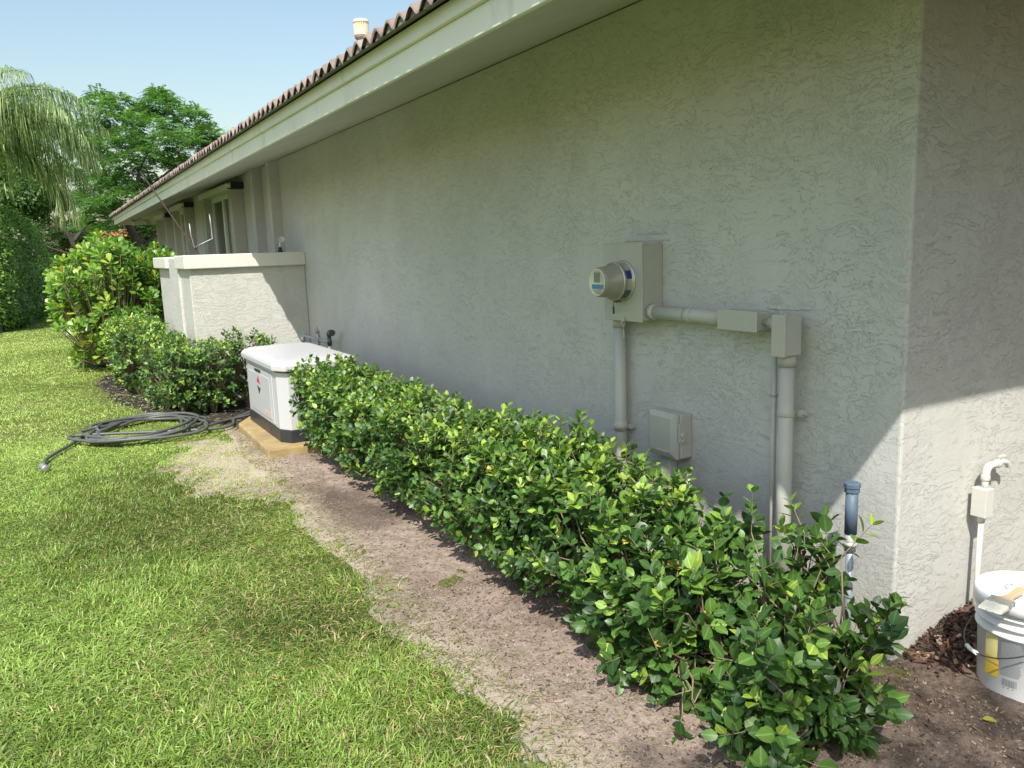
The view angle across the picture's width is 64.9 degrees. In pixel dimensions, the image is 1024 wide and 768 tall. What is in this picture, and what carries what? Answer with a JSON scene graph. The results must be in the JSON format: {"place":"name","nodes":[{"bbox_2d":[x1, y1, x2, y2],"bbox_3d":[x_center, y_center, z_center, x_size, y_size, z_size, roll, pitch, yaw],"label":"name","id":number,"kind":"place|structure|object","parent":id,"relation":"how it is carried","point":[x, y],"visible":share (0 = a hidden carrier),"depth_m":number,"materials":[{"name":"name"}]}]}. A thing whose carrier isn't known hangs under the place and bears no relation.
{"place":"outdoors","nodes":[
{"label":"outdoors","id":0,"kind":"place"},
{"bbox_2d":[0,0,420,265],"label":"sky","id":1,"kind":"structure","parent":0,"point":[230,58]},
{"bbox_2d":[301,326,334,348],"bbox_3d":[-2.046,-0.213,8.525,0.064,0.801,1.088,-7,11,-29],"label":"gas pipe","id":2,"kind":"object","parent":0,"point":[317,338],"visible":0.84,"depth_m":8.38,"materials":[{"name":"metal"}]},
{"bbox_2d":[0,286,1023,767],"bbox_3d":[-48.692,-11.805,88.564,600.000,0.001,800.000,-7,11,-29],"label":"ground","id":3,"kind":"structure","parent":0,"point":[448,582],"depth_m":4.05,"materials":[{"name":"green plant"}]},
{"bbox_2d":[0,201,54,332],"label":"tall hedge","id":4,"kind":"object","parent":3,"relation":"on","point":[22,302],"visible":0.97,"depth_m":19.68,"materials":[{"name":"green plant"}]},
{"bbox_2d":[0,115,68,237],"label":"dark tree","id":5,"kind":"object","parent":3,"relation":"on","point":[35,208],"visible":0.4,"depth_m":23.72,"materials":[{"name":"green plant"}]},
{"bbox_2d":[0,65,111,231],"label":"palm tree","id":6,"kind":"object","parent":3,"relation":"on","point":[23,120],"visible":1,"depth_m":18.93,"materials":[{"name":"green plant"}]},
{"bbox_2d":[15,186,119,265],"bbox_3d":[-17.070,-5.506,31.286,4.333,4.655,6.932,-7,11,-29],"label":"layered tree","id":7,"kind":"object","parent":3,"relation":"on","point":[65,239],"visible":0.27,"depth_m":32.06,"materials":[{"name":"green plant"}]},
{"bbox_2d":[71,228,141,249],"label":"neighbour house","id":8,"kind":"structure","parent":3,"relation":"on","point":[115,234],"depth_m":47.70,"materials":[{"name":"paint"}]},
{"bbox_2d":[101,215,158,252],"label":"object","id":9,"kind":"object","parent":3,"relation":"on","point":[147,232],"visible":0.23,"depth_m":36.98,"materials":[{"name":"green plant"}]},
{"bbox_2d":[59,83,224,260],"bbox_3d":[-13.265,-7.047,29.685,6.511,7.963,4.402,-7,11,-29],"label":"feathery tree","id":10,"kind":"object","parent":3,"relation":"on","point":[141,113],"visible":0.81,"depth_m":28.61,"materials":[{"name":"green plant"}]},
{"bbox_2d":[38,411,249,471],"bbox_3d":[-3.124,0.356,7.482,1.173,0.093,2.868,5,12,36],"label":"garden hose","id":11,"kind":"object","parent":3,"relation":"on","point":[99,431],"visible":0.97,"depth_m":7.14,"materials":[{"name":"rubber"}]},
{"bbox_2d":[75,356,250,428],"bbox_3d":[-5.885,-0.315,12.877,2.600,0.259,13.400,-7,11,-29],"label":"mulch bed","id":12,"kind":"object","parent":3,"relation":"on","point":[231,409],"visible":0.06,"depth_m":8.55,"materials":[{"name":"brown soil"}]},
{"bbox_2d":[42,228,175,368],"bbox_3d":[-5.894,-1.291,12.023,1.949,2.045,2.721,-7,11,-29],"label":"paddle leaf bush","id":13,"kind":"object","parent":12,"relation":"on","point":[89,296],"visible":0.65,"depth_m":11.22,"materials":[{"name":"green plant"}]},
{"bbox_2d":[98,311,168,393],"bbox_3d":[-4.612,-0.404,9.923,0.794,0.960,1.656,-7,11,-29],"label":"round shrub","id":14,"kind":"object","parent":12,"relation":"on","point":[121,344],"visible":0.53,"depth_m":9.43,"materials":[{"name":"green plant"}]},
{"bbox_2d":[133,327,237,412],"bbox_3d":[-3.433,-0.142,8.400,0.912,0.872,1.618,-7,11,-29],"label":"clipped shrub","id":15,"kind":"object","parent":12,"relation":"on","point":[175,365],"visible":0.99,"depth_m":7.97,"materials":[{"name":"green plant"}]},
{"bbox_2d":[220,325,277,404],"bbox_3d":[-2.761,-0.184,8.455,0.596,0.886,0.626,-7,11,-29],"label":"shrub","id":16,"kind":"object","parent":12,"relation":"on","point":[242,386],"visible":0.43,"depth_m":8.36,"materials":[{"name":"green plant"}]},
{"bbox_2d":[153,251,310,402],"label":"garden wall","id":17,"kind":"structure","parent":3,"relation":"on","point":[204,296],"depth_m":8.76,"materials":[{"name":"paint"}]},
{"bbox_2d":[140,171,212,254],"bbox_3d":[-3.771,-1.710,9.421,1.502,1.622,0.213,3,11,27],"label":"pole","id":18,"kind":"object","parent":17,"relation":"attached to","point":[188,239],"visible":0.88,"depth_m":9.39,"materials":[{"name":"metal"}]},
{"bbox_2d":[278,236,284,251],"bbox_3d":[-2.553,-1.546,8.900,0.081,0.176,0.090,-7,11,-29],"label":"spotlight","id":19,"kind":"object","parent":17,"relation":"on","point":[281,239],"visible":0.93,"depth_m":8.88,"materials":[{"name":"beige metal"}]},
{"bbox_2d":[109,0,1023,660],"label":"house","id":20,"kind":"structure","parent":3,"relation":"on","point":[451,196],"depth_m":3.49,"materials":[{"name":"paint"}]},
{"bbox_2d":[129,218,150,225],"bbox_3d":[-8.562,-3.729,18.540,0.453,0.166,0.168,-7,11,-29],"label":"flood light","id":21,"kind":"object","parent":20,"relation":"attached to","point":[132,222],"visible":1,"depth_m":18.51,"materials":[{"name":"beige paint"}]},
{"bbox_2d":[153,213,175,255],"bbox_3d":[-7.513,-2.862,17.547,0.268,1.610,1.780,-7,11,-29],"label":"window","id":22,"kind":"structure","parent":20,"relation":"in","point":[164,224],"depth_m":16.86,"materials":[{"name":"paint"}]},
{"bbox_2d":[169,202,197,255],"bbox_3d":[-6.362,-2.512,15.644,0.218,1.880,1.920,-7,11,-29],"label":"window","id":23,"kind":"structure","parent":20,"relation":"in","point":[183,213],"depth_m":15.13,"materials":[{"name":"paint"}]},
{"bbox_2d":[198,182,247,254],"bbox_3d":[-4.426,-2.016,12.336,0.218,1.880,2.650,-7,11,-29],"label":"window","id":24,"kind":"structure","parent":20,"relation":"in","point":[224,203],"depth_m":12.25,"materials":[{"name":"paint"}]},
{"bbox_2d":[589,242,662,496],"bbox_3d":[0.532,0.113,3.994,0.288,1.603,0.339,-7,11,-29],"label":"electric meter","id":25,"kind":"object","parent":20,"relation":"attached to","point":[626,281],"visible":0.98,"depth_m":3.82,"materials":[{"name":"paint"}]},
{"bbox_2d":[649,407,691,490],"bbox_3d":[0.764,0.527,3.871,0.100,0.812,0.229,-7,11,-29],"label":"utility box","id":26,"kind":"object","parent":20,"relation":"attached to","point":[670,436],"visible":0.79,"depth_m":3.77,"materials":[{"name":"paint"}]},
{"bbox_2d":[645,304,808,618],"bbox_3d":[0.900,0.323,3.541,0.142,1.316,0.880,-7,11,-29],"label":"conduit run","id":27,"kind":"object","parent":20,"relation":"attached to","point":[785,328],"visible":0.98,"depth_m":3.20,"materials":[{"name":"beige plastic"}]},
{"bbox_2d":[970,454,1011,609],"bbox_3d":[1.848,0.648,3.118,0.194,0.752,0.056,-7,11,-29],"label":"wall pipe","id":28,"kind":"object","parent":20,"relation":"attached to","point":[982,499],"depth_m":3.04,"materials":[{"name":"beige paint"}]},
{"bbox_2d":[150,426,1023,767],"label":"soil bed","id":29,"kind":"object","parent":3,"relation":"on","point":[456,558],"visible":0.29,"depth_m":3.14,"materials":[{"name":"brown soil"}]},
{"bbox_2d":[238,416,321,457],"bbox_3d":[-1.870,0.425,7.054,0.880,0.125,1.578,-7,11,-29],"label":"generator pad","id":30,"kind":"object","parent":29,"relation":"on","point":[267,444],"visible":0.35,"depth_m":6.41,"materials":[{"name":"concrete"}]},
{"bbox_2d":[241,343,353,442],"bbox_3d":[-1.868,0.031,6.999,0.670,0.668,1.355,-7,11,-29],"label":"generator","id":31,"kind":"object","parent":30,"relation":"on","point":[271,391],"visible":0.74,"depth_m":6.55,"materials":[{"name":"paint"}]},
{"bbox_2d":[287,351,709,631],"bbox_3d":[-0.475,0.391,4.734,0.796,0.850,4.160,-7,11,-29],"label":"hedge","id":32,"kind":"object","parent":29,"relation":"on","point":[524,501],"visible":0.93,"depth_m":3.73,"materials":[{"name":"green plant"}]},
{"bbox_2d":[217,417,965,767],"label":"dry clippings","id":33,"kind":"object","parent":29,"relation":"on","point":[399,603],"visible":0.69,"depth_m":3.30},
{"bbox_2d":[571,484,912,767],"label":"loose shrub","id":34,"kind":"object","parent":29,"relation":"on","point":[777,694],"visible":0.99,"depth_m":2.62,"materials":[{"name":"green plant"}]},
{"bbox_2d":[843,480,860,629],"bbox_3d":[1.216,0.712,2.910,0.054,0.739,0.054,-3,10,-7],"label":"standpipe","id":35,"kind":"object","parent":29,"relation":"on","point":[852,489],"visible":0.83,"depth_m":2.86,"materials":[{"name":"metal"}]},
{"bbox_2d":[983,716,996,721],"bbox_3d":[1.517,1.065,2.556,0.037,0.012,0.031,-7,11,-29],"label":"fallen leaf","id":36,"kind":"object","parent":29,"relation":"on","point":[989,718],"visible":1,"depth_m":2.56,"materials":[{"name":"yellow plant"}]},
{"bbox_2d":[892,610,1023,718],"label":"soil verge","id":37,"kind":"structure","parent":3,"relation":"on","point":[969,683],"depth_m":2.80,"materials":[{"name":"brown soil"}]},
{"bbox_2d":[903,598,976,673],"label":"bark chips","id":38,"kind":"object","parent":37,"relation":"on","point":[940,643],"visible":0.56,"depth_m":2.97,"materials":[{"name":"brown wood"}]},
{"bbox_2d":[873,644,1020,763],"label":"scattered chips","id":39,"kind":"object","parent":37,"relation":"on","point":[920,707],"visible":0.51,"depth_m":2.60,"materials":[{"name":"brown wood"}]},
{"bbox_2d":[963,571,1023,702],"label":"bucket","id":40,"kind":"object","parent":37,"relation":"on","point":[999,652],"visible":0.81,"depth_m":2.69,"materials":[{"name":"white plastic"}]},
{"bbox_2d":[978,586,1023,614],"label":"paint brush","id":41,"kind":"object","parent":40,"relation":"on","point":[1001,604],"visible":1,"depth_m":2.58,"materials":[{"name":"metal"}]}
]}

